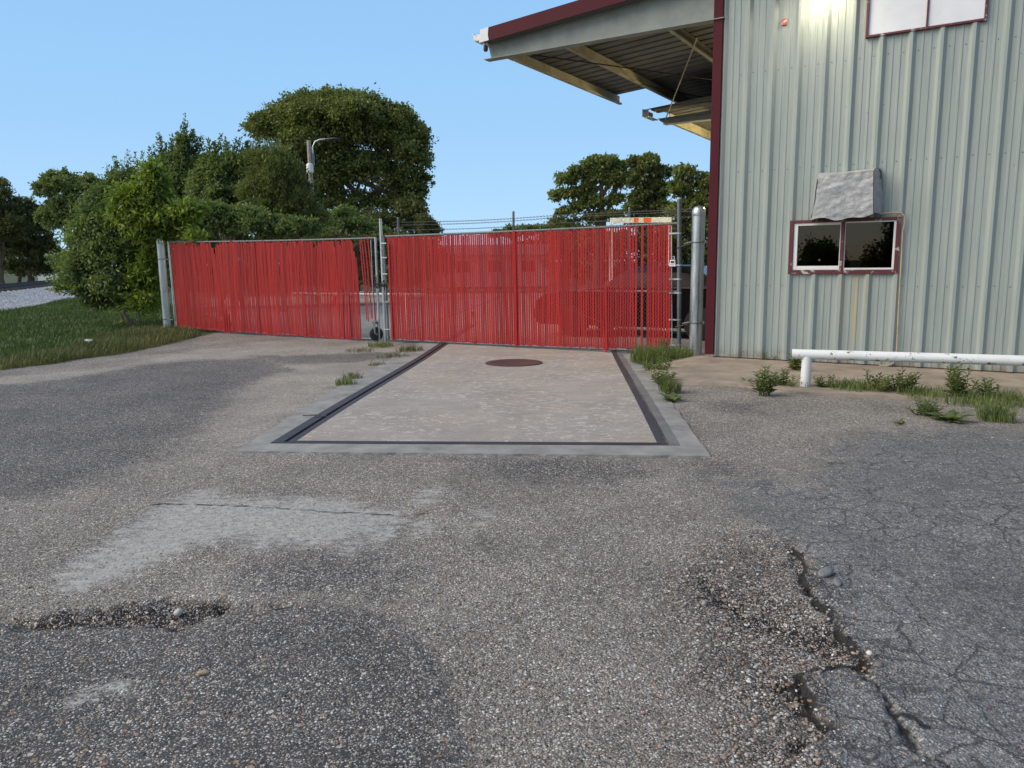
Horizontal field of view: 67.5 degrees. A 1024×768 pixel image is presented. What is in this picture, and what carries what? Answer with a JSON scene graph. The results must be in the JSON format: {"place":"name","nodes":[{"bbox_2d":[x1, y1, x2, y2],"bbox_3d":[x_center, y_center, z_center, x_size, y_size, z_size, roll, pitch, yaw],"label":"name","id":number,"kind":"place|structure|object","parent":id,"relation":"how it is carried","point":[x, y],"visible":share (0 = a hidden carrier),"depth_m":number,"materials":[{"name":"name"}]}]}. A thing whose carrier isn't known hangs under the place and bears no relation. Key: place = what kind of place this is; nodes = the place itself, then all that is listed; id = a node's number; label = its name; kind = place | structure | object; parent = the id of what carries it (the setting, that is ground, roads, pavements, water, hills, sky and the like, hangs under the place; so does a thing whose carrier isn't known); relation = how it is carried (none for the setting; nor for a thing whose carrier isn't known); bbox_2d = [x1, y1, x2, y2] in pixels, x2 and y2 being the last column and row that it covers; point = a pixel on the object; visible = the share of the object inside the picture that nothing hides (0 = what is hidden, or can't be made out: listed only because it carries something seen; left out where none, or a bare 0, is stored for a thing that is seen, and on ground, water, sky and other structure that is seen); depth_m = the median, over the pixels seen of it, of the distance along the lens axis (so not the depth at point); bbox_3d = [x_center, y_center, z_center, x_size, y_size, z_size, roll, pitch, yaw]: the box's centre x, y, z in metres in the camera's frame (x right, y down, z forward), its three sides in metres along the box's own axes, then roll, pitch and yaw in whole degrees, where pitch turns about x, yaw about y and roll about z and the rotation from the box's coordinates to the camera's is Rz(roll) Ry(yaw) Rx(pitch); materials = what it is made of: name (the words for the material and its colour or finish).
{"place":"outdoors","nodes":[
{"label":"outdoors","id":0,"kind":"place"},
{"bbox_2d":[0,297,231,369],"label":"grass","id":1,"kind":"structure","parent":0,"point":[41,323],"depth_m":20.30,"materials":[{"name":"green plant"}]},
{"bbox_2d":[0,0,709,265],"label":"sky","id":2,"kind":"structure","parent":0,"point":[83,83],"materials":[{"name":"blue"}]},
{"bbox_2d":[0,261,1023,767],"bbox_3d":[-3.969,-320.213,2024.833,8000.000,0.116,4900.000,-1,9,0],"label":"ground","id":3,"kind":"structure","parent":0,"point":[226,393],"depth_m":3.65,"materials":[{"name":"grey asphalt"}]},
{"bbox_2d":[0,177,36,283],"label":"tree","id":4,"kind":"object","parent":3,"relation":"on","point":[12,218],"visible":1,"depth_m":50.58,"materials":[{"name":"green plant"}]},
{"bbox_2d":[1,195,64,281],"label":"broadleaf tree","id":5,"kind":"object","parent":3,"relation":"on","point":[41,243],"visible":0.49,"depth_m":52.46,"materials":[{"name":"green plant"}]},
{"bbox_2d":[5,248,66,282],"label":"broadleaf tree","id":6,"kind":"object","parent":3,"relation":"on","point":[19,279],"visible":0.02,"depth_m":73.97,"materials":[{"name":"green plant"}]},
{"bbox_2d":[0,286,75,309],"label":"railway embankment","id":7,"kind":"structure","parent":3,"relation":"on","point":[24,297],"depth_m":34.09,"materials":[{"name":"grey gravel"}]},
{"bbox_2d":[0,280,55,291],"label":"railway track","id":8,"kind":"structure","parent":7,"relation":"on","point":[20,285],"depth_m":38.93,"materials":[{"name":"metal"}]},
{"bbox_2d":[38,269,71,280],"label":"house","id":9,"kind":"structure","parent":3,"relation":"on","point":[42,278],"depth_m":84.10,"materials":[{"name":"white"}]},
{"bbox_2d":[27,166,102,249],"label":"broadleaf tree","id":10,"kind":"object","parent":3,"relation":"on","point":[51,183],"visible":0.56,"depth_m":47.86,"materials":[{"name":"green plant"}]},
{"bbox_2d":[43,148,170,325],"bbox_3d":[-10.245,-3.752,19.932,3.588,4.615,3.118,7,12,38],"label":"broadleaf tree","id":11,"kind":"object","parent":3,"relation":"on","point":[90,279],"visible":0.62,"depth_m":19.26,"materials":[{"name":"green plant"}]},
{"bbox_2d":[95,155,211,327],"bbox_3d":[-8.868,-3.400,18.797,3.660,4.286,2.126,-1,9,0],"label":"broadleaf tree","id":12,"kind":"object","parent":3,"relation":"on","point":[148,209],"visible":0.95,"depth_m":18.29,"materials":[{"name":"green plant"}]},
{"bbox_2d":[156,237,172,328],"bbox_3d":[-8.424,-2.419,18.663,0.382,2.285,0.219,5,10,30],"label":"gate post","id":13,"kind":"object","parent":3,"relation":"on","point":[163,281],"visible":0.91,"depth_m":18.63,"materials":[{"name":"metal"}]},
{"bbox_2d":[167,236,382,340],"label":"chain link gate","id":14,"kind":"structure","parent":13,"relation":"attached to","point":[327,293],"depth_m":16.84,"materials":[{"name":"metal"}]},
{"bbox_2d":[373,275,387,291],"bbox_3d":[-2.636,-2.011,15.324,0.368,0.316,0.190,5,10,30],"label":"chain","id":15,"kind":"object","parent":14,"relation":"attached to","point":[381,285],"visible":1,"depth_m":15.26,"materials":[{"name":"metal"}]},
{"bbox_2d":[132,113,205,307],"bbox_3d":[-12.074,-6.061,27.226,3.111,6.921,2.411,-1,9,0],"label":"broadleaf tree","id":16,"kind":"object","parent":3,"relation":"on","point":[179,157],"visible":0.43,"depth_m":26.77,"materials":[{"name":"green plant"}]},
{"bbox_2d":[174,608,181,616],"bbox_3d":[-1.463,1.001,3.358,0.038,0.034,0.036,-8,-4,40],"label":"stone","id":17,"kind":"object","parent":3,"relation":"on","point":[177,612],"visible":1,"depth_m":3.35,"materials":[{"name":"white stone"}]},
{"bbox_2d":[197,670,209,674],"bbox_3d":[-1.134,1.060,2.818,0.045,0.016,0.022,7,10,-30],"label":"stone","id":18,"kind":"object","parent":3,"relation":"on","point":[202,672],"visible":1,"depth_m":2.81,"materials":[{"name":"beige stone"}]},
{"bbox_2d":[179,133,274,310],"bbox_3d":[-9.615,-5.536,26.478,3.337,6.066,2.496,-1,9,0],"label":"broadleaf tree","id":19,"kind":"object","parent":3,"relation":"on","point":[214,175],"visible":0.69,"depth_m":25.70,"materials":[{"name":"green plant"}]},
{"bbox_2d":[166,229,309,294],"bbox_3d":[-10.483,-4.362,28.610,6.190,3.105,2.841,-1,9,0],"label":"bush","id":20,"kind":"object","parent":3,"relation":"on","point":[213,238],"visible":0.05,"depth_m":28.10,"materials":[{"name":"green plant"}]},
{"bbox_2d":[173,196,330,313],"bbox_3d":[-8.223,-3.900,23.662,5.330,3.726,2.129,-1,9,0],"label":"broadleaf tree","id":21,"kind":"object","parent":3,"relation":"on","point":[227,220],"visible":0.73,"depth_m":23.05,"materials":[{"name":"green plant"}]},
{"bbox_2d":[232,137,332,311],"bbox_3d":[-7.520,-5.236,25.341,3.026,5.777,2.511,5,10,30],"label":"broadleaf tree","id":22,"kind":"object","parent":3,"relation":"on","point":[277,179],"visible":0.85,"depth_m":24.77,"materials":[{"name":"green plant"}]},
{"bbox_2d":[306,137,339,302],"bbox_3d":[-7.315,-6.328,30.264,1.349,6.578,0.462,-1,9,0],"label":"street lamp","id":23,"kind":"object","parent":3,"relation":"on","point":[310,164],"visible":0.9,"depth_m":29.86,"materials":[{"name":"grey metal"}]},
{"bbox_2d":[286,226,388,303],"bbox_3d":[-6.731,-4.556,29.627,4.764,3.087,2.732,-1,9,0],"label":"bush","id":24,"kind":"object","parent":3,"relation":"on","point":[326,235],"visible":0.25,"depth_m":29.11,"materials":[{"name":"green plant"}]},
{"bbox_2d":[237,82,438,290],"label":"broadleaf tree","id":25,"kind":"object","parent":3,"relation":"on","point":[386,130],"visible":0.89,"depth_m":42.41,"materials":[{"name":"green plant"}]},
{"bbox_2d":[319,202,391,296],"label":"broadleaf tree","id":26,"kind":"object","parent":3,"relation":"on","point":[348,218],"visible":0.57,"depth_m":34.74,"materials":[{"name":"green plant"}]},
{"bbox_2d":[345,346,370,352],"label":"grass tuft","id":27,"kind":"object","parent":3,"relation":"on","point":[361,349],"visible":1,"depth_m":13.82,"materials":[{"name":"green plant"}]},
{"bbox_2d":[292,292,425,331],"bbox_3d":[-3.621,-1.642,17.973,3.712,0.990,0.081,3,10,23],"label":"pipe barrier","id":28,"kind":"object","parent":3,"relation":"on","point":[371,294],"visible":0.06,"depth_m":17.63,"materials":[{"name":"white metal"}]},
{"bbox_2d":[368,361,383,365],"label":"grass tuft","id":29,"kind":"object","parent":3,"relation":"on","point":[371,363],"visible":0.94,"depth_m":11.87,"materials":[{"name":"green plant"}]},
{"bbox_2d":[367,341,393,347],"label":"grass tuft","id":30,"kind":"object","parent":3,"relation":"on","point":[376,345],"visible":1,"depth_m":14.52,"materials":[{"name":"green plant"}]},
{"bbox_2d":[333,191,429,291],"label":"broadleaf tree","id":31,"kind":"object","parent":3,"relation":"on","point":[405,209],"visible":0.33,"depth_m":41.40,"materials":[{"name":"green plant"}]},
{"bbox_2d":[373,226,454,297],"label":"broadleaf tree","id":32,"kind":"object","parent":3,"relation":"on","point":[394,233],"visible":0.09,"depth_m":32.99,"materials":[{"name":"green plant"}]},
{"bbox_2d":[413,205,443,237],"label":"conifer tree","id":33,"kind":"object","parent":3,"relation":"on","point":[423,217],"visible":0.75,"depth_m":36.91,"materials":[{"name":"green plant"}]},
{"bbox_2d":[235,324,710,457],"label":"weigh platform","id":34,"kind":"structure","parent":3,"relation":"on","point":[453,399],"depth_m":7.74,"materials":[{"name":"concrete"}]},
{"bbox_2d":[335,375,357,385],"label":"grass tuft","id":35,"kind":"object","parent":34,"relation":"on","point":[344,382],"visible":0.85,"depth_m":9.74,"materials":[{"name":"green plant"}]},
{"bbox_2d":[342,370,363,379],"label":"grass tuft","id":36,"kind":"object","parent":34,"relation":"on","point":[352,376],"visible":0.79,"depth_m":10.31,"materials":[{"name":"green plant"}]},
{"bbox_2d":[377,352,409,359],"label":"grass tuft","id":37,"kind":"object","parent":34,"relation":"on","point":[391,356],"visible":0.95,"depth_m":12.82,"materials":[{"name":"green plant"}]},
{"bbox_2d":[394,344,423,352],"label":"grass tuft","id":38,"kind":"object","parent":34,"relation":"on","point":[411,348],"visible":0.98,"depth_m":13.71,"materials":[{"name":"green plant"}]},
{"bbox_2d":[485,359,542,366],"bbox_3d":[0.029,-0.317,11.774,0.880,0.031,0.880,-1,9,0],"label":"manhole cover","id":39,"kind":"object","parent":34,"relation":"on","point":[513,362],"visible":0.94,"depth_m":11.72,"materials":[{"name":"metal"}]},
{"bbox_2d":[447,244,547,286],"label":"house","id":40,"kind":"structure","parent":3,"relation":"on","point":[493,263],"depth_m":47.57,"materials":[{"name":"white"}]},
{"bbox_2d":[487,259,499,272],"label":"window","id":41,"kind":"structure","parent":40,"relation":"in","point":[493,259],"depth_m":47.35,"materials":[{"name":"white glass"}]},
{"bbox_2d":[525,259,536,272],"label":"window","id":42,"kind":"structure","parent":40,"relation":"in","point":[529,259],"depth_m":47.39,"materials":[{"name":"white glass"}]},
{"bbox_2d":[490,221,576,238],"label":"broadleaf tree","id":43,"kind":"object","parent":3,"relation":"on","point":[531,226],"visible":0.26,"depth_m":60.14,"materials":[{"name":"green plant"}]},
{"bbox_2d":[392,207,691,287],"bbox_3d":[0.845,-4.771,28.896,12.020,3.531,0.781,3,10,24],"label":"barbed wire fence","id":44,"kind":"object","parent":3,"relation":"on","point":[513,218],"visible":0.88,"depth_m":28.89,"materials":[{"name":"metal"}]},
{"bbox_2d":[518,222,593,271],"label":"broadleaf tree","id":45,"kind":"object","parent":3,"relation":"on","point":[585,225],"visible":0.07,"depth_m":58.44,"materials":[{"name":"green plant"}]},
{"bbox_2d":[546,152,634,286],"bbox_3d":[3.273,-6.631,32.283,3.718,6.112,1.512,-1,9,0],"label":"broadleaf tree","id":46,"kind":"object","parent":3,"relation":"on","point":[608,172],"visible":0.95,"depth_m":31.90,"materials":[{"name":"green plant"}]},
{"bbox_2d":[545,226,688,284],"bbox_3d":[4.676,-5.717,35.477,6.977,3.311,3.074,-1,9,0],"label":"broadleaf tree","id":47,"kind":"object","parent":3,"relation":"on","point":[684,249],"visible":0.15,"depth_m":34.95,"materials":[{"name":"green plant"}]},
{"bbox_2d":[537,264,706,340],"bbox_3d":[2.868,-1.723,15.777,4.660,1.440,1.840,5,11,31],"label":"car","id":48,"kind":"object","parent":3,"relation":"on","point":[685,288],"visible":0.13,"depth_m":14.83,"materials":[{"name":"black paint"}]},
{"bbox_2d":[609,217,671,280],"bbox_3d":[3.633,-3.321,21.753,1.718,2.742,0.104,-1,9,0],"label":"steel frame","id":49,"kind":"object","parent":3,"relation":"on","point":[644,220],"visible":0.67,"depth_m":21.50,"materials":[{"name":"white paint"}]},
{"bbox_2d":[620,151,672,265],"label":"broadleaf tree","id":50,"kind":"object","parent":3,"relation":"on","point":[649,191],"visible":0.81,"depth_m":38.53,"materials":[{"name":"green plant"}]},
{"bbox_2d":[626,341,678,363],"bbox_3d":[2.108,-0.483,11.656,0.853,0.293,0.838,-5,10,-24],"label":"grass tuft","id":51,"kind":"object","parent":3,"relation":"on","point":[647,355],"visible":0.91,"depth_m":11.53,"materials":[{"name":"green plant"}]},
{"bbox_2d":[639,355,672,370],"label":"weed","id":52,"kind":"object","parent":3,"relation":"on","point":[647,367],"visible":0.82,"depth_m":10.53,"materials":[{"name":"green plant"}]},
{"bbox_2d":[648,366,677,384],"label":"weed","id":53,"kind":"object","parent":3,"relation":"on","point":[663,376],"visible":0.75,"depth_m":9.51,"materials":[{"name":"green plant"}]},
{"bbox_2d":[655,337,670,348],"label":"weed","id":54,"kind":"object","parent":3,"relation":"on","point":[667,341],"visible":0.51,"depth_m":12.07,"materials":[{"name":"green plant"}]},
{"bbox_2d":[655,376,683,392],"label":"weed","id":55,"kind":"object","parent":3,"relation":"on","point":[670,386],"visible":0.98,"depth_m":8.81,"materials":[{"name":"green plant"}]},
{"bbox_2d":[659,392,682,400],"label":"weed","id":56,"kind":"object","parent":3,"relation":"on","point":[673,396],"visible":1,"depth_m":8.31,"materials":[{"name":"green plant"}]},
{"bbox_2d":[657,344,694,358],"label":"grass tuft","id":57,"kind":"object","parent":3,"relation":"on","point":[679,353],"visible":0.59,"depth_m":11.84,"materials":[{"name":"green plant"}]},
{"bbox_2d":[660,162,709,265],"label":"broadleaf tree","id":58,"kind":"object","parent":3,"relation":"on","point":[685,175],"visible":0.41,"depth_m":35.72,"materials":[{"name":"green plant"}]},
{"bbox_2d":[675,206,707,354],"bbox_3d":[2.839,-1.589,12.150,0.454,2.415,0.231,0,9,5],"label":"gate post","id":59,"kind":"object","parent":3,"relation":"on","point":[698,242],"visible":0.98,"depth_m":12.06,"materials":[{"name":"metal"}]},
{"bbox_2d":[379,197,681,351],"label":"chain link gate","id":60,"kind":"structure","parent":59,"relation":"attached to","point":[504,314],"depth_m":13.67,"materials":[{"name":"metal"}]},
{"bbox_2d":[669,256,676,266],"bbox_3d":[2.570,-1.958,12.250,0.127,0.176,0.062,5,10,30],"label":"lock box","id":61,"kind":"object","parent":60,"relation":"attached to","point":[673,262],"visible":1,"depth_m":12.24,"materials":[{"name":"white plastic"}]},
{"bbox_2d":[472,0,1023,373],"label":"metal building","id":62,"kind":"structure","parent":3,"relation":"on","point":[920,103],"depth_m":10.45,"materials":[{"name":"paint"}]},
{"bbox_2d":[483,43,487,51],"bbox_3d":[-0.448,-5.659,12.898,0.092,0.140,0.080,5,11,31],"label":"security camera","id":63,"kind":"object","parent":62,"relation":"attached to","point":[485,48],"visible":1,"depth_m":12.87,"materials":[{"name":"white plastic"}]},
{"bbox_2d":[781,18,786,25],"bbox_3d":[3.737,-4.970,10.526,0.070,0.090,0.020,5,11,31],"label":"alarm box","id":64,"kind":"object","parent":62,"relation":"attached to","point":[784,21],"visible":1,"depth_m":10.52,"materials":[{"name":"red plastic"}]},
{"bbox_2d":[788,217,901,273],"bbox_3d":[4.548,-1.891,10.539,1.410,0.745,0.085,5,11,31],"label":"window","id":65,"kind":"structure","parent":62,"relation":"in","point":[850,245],"depth_m":10.51,"materials":[{"name":"glass"}]},
{"bbox_2d":[811,167,883,219],"bbox_3d":[4.475,-2.538,10.277,0.922,0.682,0.322,5,11,31],"label":"covered vent","id":66,"kind":"object","parent":62,"relation":"attached to","point":[845,195],"visible":1,"depth_m":10.16,"materials":[{"name":"silver fabric"}]},
{"bbox_2d":[876,212,904,366],"bbox_3d":[5.015,-1.258,10.278,0.367,2.055,0.059,4,10,26],"label":"cable","id":67,"kind":"object","parent":62,"relation":"attached to","point":[899,281],"visible":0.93,"depth_m":10.20,"materials":[{"name":"grey plastic"}]},
{"bbox_2d":[865,0,987,38],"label":"window","id":68,"kind":"structure","parent":62,"relation":"in","point":[884,17],"depth_m":9.69,"materials":[{"name":"white glass"}]},
{"bbox_2d":[750,364,780,395],"bbox_3d":[2.785,-0.051,8.463,0.330,0.360,0.314,8,12,42],"label":"weed","id":69,"kind":"object","parent":3,"relation":"on","point":[766,387],"visible":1,"depth_m":8.45,"materials":[{"name":"green plant"}]},
{"bbox_2d":[818,566,833,577],"bbox_3d":[1.490,0.894,3.639,0.095,0.039,0.061,-20,12,-31],"label":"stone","id":70,"kind":"object","parent":3,"relation":"on","point":[825,572],"visible":1,"depth_m":3.62,"materials":[{"name":"grey stone"}]},
{"bbox_2d":[833,577,841,585],"bbox_3d":[1.500,0.913,3.535,0.034,0.020,0.066,-4,19,14],"label":"asphalt chunk","id":71,"kind":"object","parent":3,"relation":"on","point":[837,581],"visible":1,"depth_m":3.52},
{"bbox_2d":[892,418,904,423],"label":"weed","id":72,"kind":"object","parent":3,"relation":"on","point":[900,421],"visible":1,"depth_m":7.01,"materials":[{"name":"green plant"}]},
{"bbox_2d":[905,397,947,415],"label":"weed","id":73,"kind":"object","parent":3,"relation":"on","point":[926,408],"visible":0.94,"depth_m":7.31,"materials":[{"name":"green plant"}]},
{"bbox_2d":[924,409,972,422],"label":"weed","id":74,"kind":"object","parent":3,"relation":"on","point":[952,415],"visible":1,"depth_m":7.06,"materials":[{"name":"green plant"}]},
{"bbox_2d":[941,389,1018,408],"bbox_3d":[4.786,0.137,7.891,0.740,0.135,0.766,-1,9,0],"label":"weed","id":75,"kind":"object","parent":3,"relation":"on","point":[970,396],"visible":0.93,"depth_m":7.83,"materials":[{"name":"green plant"}]},
{"bbox_2d":[971,400,1022,422],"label":"weed","id":76,"kind":"object","parent":3,"relation":"on","point":[1001,414],"visible":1,"depth_m":7.05,"materials":[{"name":"green plant"}]},
{"bbox_2d":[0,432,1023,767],"bbox_3d":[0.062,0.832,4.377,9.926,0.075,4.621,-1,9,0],"label":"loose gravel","id":77,"kind":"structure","parent":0,"point":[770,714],"depth_m":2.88,"materials":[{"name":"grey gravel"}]},
{"bbox_2d":[646,356,1023,405],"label":"pavement","id":78,"kind":"structure","parent":0,"point":[704,370],"depth_m":9.68,"materials":[{"name":"concrete"}]},
{"bbox_2d":[761,368,801,385],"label":"weed","id":79,"kind":"object","parent":78,"relation":"on","point":[783,377],"visible":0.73,"depth_m":9.02,"materials":[{"name":"green plant"}]},
{"bbox_2d":[787,353,801,369],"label":"weed","id":80,"kind":"object","parent":78,"relation":"on","point":[794,364],"visible":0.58,"depth_m":10.19,"materials":[{"name":"green plant"}]},
{"bbox_2d":[813,374,842,387],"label":"weed","id":81,"kind":"object","parent":78,"relation":"on","point":[818,381],"visible":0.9,"depth_m":8.84,"materials":[{"name":"green plant"}]},
{"bbox_2d":[824,376,881,391],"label":"weed","id":82,"kind":"object","parent":78,"relation":"on","point":[851,385],"visible":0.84,"depth_m":8.70,"materials":[{"name":"green plant"}]},
{"bbox_2d":[854,369,897,391],"bbox_3d":[4.131,-0.036,8.615,0.488,0.254,0.417,-8,12,-40],"label":"weed","id":83,"kind":"object","parent":78,"relation":"on","point":[883,385],"visible":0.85,"depth_m":8.59,"materials":[{"name":"green plant"}]},
{"bbox_2d":[883,367,921,390],"bbox_3d":[4.340,-0.044,8.517,0.385,0.292,0.349,-8,11,-38],"label":"weed","id":84,"kind":"object","parent":78,"relation":"on","point":[911,379],"visible":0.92,"depth_m":8.47,"materials":[{"name":"green plant"}]},
{"bbox_2d":[792,349,1023,386],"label":"pipe barrier","id":85,"kind":"object","parent":78,"relation":"on","point":[806,356],"visible":0.89,"depth_m":8.51,"materials":[{"name":"white metal"}]},
{"bbox_2d":[895,383,944,399],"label":"weed","id":86,"kind":"object","parent":78,"relation":"on","point":[918,391],"visible":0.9,"depth_m":8.26,"materials":[{"name":"green plant"}]},
{"bbox_2d":[943,361,979,396],"bbox_3d":[4.771,-0.056,8.194,0.355,0.426,0.404,2,9,15],"label":"weed","id":87,"kind":"object","parent":78,"relation":"on","point":[954,379],"visible":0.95,"depth_m":8.16,"materials":[{"name":"green plant"}]},
{"bbox_2d":[971,377,999,395],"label":"weed","id":88,"kind":"object","parent":78,"relation":"on","point":[986,385],"visible":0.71,"depth_m":8.12,"materials":[{"name":"green plant"}]},
{"bbox_2d":[987,386,1023,407],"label":"weed","id":89,"kind":"object","parent":78,"relation":"on","point":[1020,396],"visible":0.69,"depth_m":7.84,"materials":[{"name":"green plant"}]}
]}

